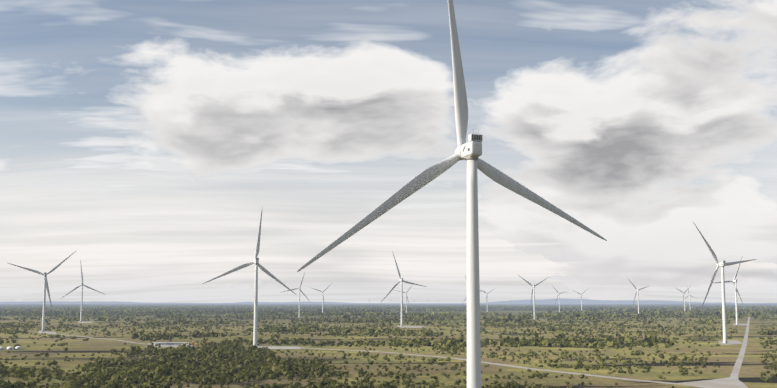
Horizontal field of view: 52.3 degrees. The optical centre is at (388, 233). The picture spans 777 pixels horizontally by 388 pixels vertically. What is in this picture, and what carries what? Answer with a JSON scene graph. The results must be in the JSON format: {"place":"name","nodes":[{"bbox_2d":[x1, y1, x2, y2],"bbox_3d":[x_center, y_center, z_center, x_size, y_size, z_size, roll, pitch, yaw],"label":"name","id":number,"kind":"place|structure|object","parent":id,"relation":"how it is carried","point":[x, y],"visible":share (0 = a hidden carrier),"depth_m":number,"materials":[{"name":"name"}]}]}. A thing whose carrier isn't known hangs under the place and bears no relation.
{"place":"outdoors","nodes":[
{"label":"outdoors","id":0,"kind":"place"},
{"bbox_2d":[0,303,776,387],"bbox_3d":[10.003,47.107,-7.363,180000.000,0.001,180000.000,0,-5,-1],"label":"ground","id":1,"kind":"structure","parent":0,"point":[751,368],"depth_m":774.52,"materials":[{"name":"green plant"}]},
{"bbox_2d":[0,346,21,349],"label":"storage tanks","id":2,"kind":"object","parent":1,"relation":"on","point":[12,348],"visible":1,"depth_m":800.40,"materials":[{"name":"grey metal"}]},
{"bbox_2d":[8,250,76,331],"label":"turbine","id":3,"kind":"object","parent":1,"relation":"on","point":[45,274],"visible":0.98,"depth_m":1301.02,"materials":[{"name":"paint"}]},
{"bbox_2d":[62,260,105,321],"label":"turbine","id":4,"kind":"object","parent":1,"relation":"on","point":[82,284],"visible":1,"depth_m":1975.43,"materials":[{"name":"paint"}]},
{"bbox_2d":[152,341,208,345],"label":"site compound","id":5,"kind":"object","parent":1,"relation":"on","point":[172,343],"visible":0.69,"depth_m":887.96,"materials":[{"name":"grey metal"}]},
{"bbox_2d":[203,210,294,345],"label":"turbine","id":6,"kind":"object","parent":1,"relation":"on","point":[257,265],"visible":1,"depth_m":876.67,"materials":[{"name":"paint"}]},
{"bbox_2d":[283,272,309,317],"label":"turbine","id":7,"kind":"object","parent":1,"relation":"on","point":[299,294],"visible":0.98,"depth_m":2520.80,"materials":[{"name":"paint"}]},
{"bbox_2d":[312,283,331,311],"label":"turbine","id":8,"kind":"object","parent":1,"relation":"on","point":[322,295],"visible":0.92,"depth_m":3363.07,"materials":[{"name":"paint"}]},
{"bbox_2d":[0,341,776,387],"bbox_3d":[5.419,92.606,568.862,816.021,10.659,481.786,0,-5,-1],"label":"shrubs","id":9,"kind":"object","parent":1,"relation":"on","point":[167,364],"visible":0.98,"depth_m":530.77,"materials":[{"name":"green plant"}]},
{"bbox_2d":[0,320,776,352],"bbox_3d":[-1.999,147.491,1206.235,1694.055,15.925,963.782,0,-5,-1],"label":"shrubs","id":10,"kind":"object","parent":1,"relation":"on","point":[560,341],"visible":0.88,"depth_m":1096.73,"materials":[{"name":"green plant"}]},
{"bbox_2d":[0,305,776,317],"bbox_3d":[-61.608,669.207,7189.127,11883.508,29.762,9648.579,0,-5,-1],"label":"distant forest","id":11,"kind":"object","parent":1,"relation":"on","point":[746,310],"visible":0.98,"depth_m":4427.99,"materials":[{"name":"green plant"}]},
{"bbox_2d":[0,310,776,326],"bbox_3d":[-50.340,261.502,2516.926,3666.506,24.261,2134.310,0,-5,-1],"label":"shrubs","id":12,"kind":"object","parent":1,"relation":"on","point":[456,317],"visible":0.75,"depth_m":2183.73,"materials":[{"name":"green plant"}]},
{"bbox_2d":[39,317,749,387],"bbox_3d":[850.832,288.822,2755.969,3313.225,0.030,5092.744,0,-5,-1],"label":"road tracks","id":13,"kind":"object","parent":1,"relation":"on","point":[732,381],"visible":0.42,"depth_m":592.07},
{"bbox_2d":[381,251,425,325],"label":"turbine","id":14,"kind":"object","parent":1,"relation":"on","point":[401,280],"visible":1,"depth_m":1605.39,"materials":[{"name":"paint"}]},
{"bbox_2d":[395,286,411,312],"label":"turbine","id":15,"kind":"object","parent":1,"relation":"on","point":[406,298],"visible":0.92,"depth_m":3640.84,"materials":[{"name":"paint"}]},
{"bbox_2d":[297,0,606,387],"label":"turbine","id":16,"kind":"object","parent":1,"relation":"on","point":[470,152],"visible":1,"depth_m":233.97,"materials":[{"name":"paint"}]},
{"bbox_2d":[480,289,493,311],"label":"turbine","id":17,"kind":"object","parent":1,"relation":"on","point":[487,298],"visible":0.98,"depth_m":4053.97,"materials":[{"name":"paint"}]},
{"bbox_2d":[518,275,546,319],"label":"turbine","id":18,"kind":"object","parent":1,"relation":"on","point":[533,290],"visible":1,"depth_m":2230.80,"materials":[{"name":"paint"}]},
{"bbox_2d":[554,288,566,311],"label":"turbine","id":19,"kind":"object","parent":1,"relation":"on","point":[559,298],"visible":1,"depth_m":3916.17,"materials":[{"name":"paint"}]},
{"bbox_2d":[628,279,647,313],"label":"turbine","id":20,"kind":"object","parent":1,"relation":"on","point":[638,295],"visible":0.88,"depth_m":2838.66,"materials":[{"name":"paint"}]},
{"bbox_2d":[676,288,688,310],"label":"turbine","id":21,"kind":"object","parent":1,"relation":"on","point":[683,298],"visible":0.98,"depth_m":3698.31,"materials":[{"name":"paint"}]},
{"bbox_2d":[693,222,755,342],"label":"turbine","id":22,"kind":"object","parent":1,"relation":"on","point":[723,263],"visible":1,"depth_m":938.17,"materials":[{"name":"paint"}]},
{"bbox_2d":[714,258,742,324],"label":"turbine","id":23,"kind":"object","parent":1,"relation":"on","point":[734,281],"visible":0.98,"depth_m":1696.84,"materials":[{"name":"paint"}]},
{"bbox_2d":[0,299,776,303],"bbox_3d":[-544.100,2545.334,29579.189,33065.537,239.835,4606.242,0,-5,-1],"label":"hills","id":24,"kind":"structure","parent":0,"point":[565,301],"depth_m":30807.32,"materials":[{"name":"grey"}]},
{"bbox_2d":[0,304,776,304],"bbox_3d":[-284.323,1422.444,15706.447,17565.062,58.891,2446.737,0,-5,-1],"label":"hills","id":25,"kind":"structure","parent":0,"point":[385,304],"depth_m":16429.19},
{"bbox_2d":[0,0,776,302],"label":"sky","id":26,"kind":"structure","parent":0,"point":[148,140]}
]}

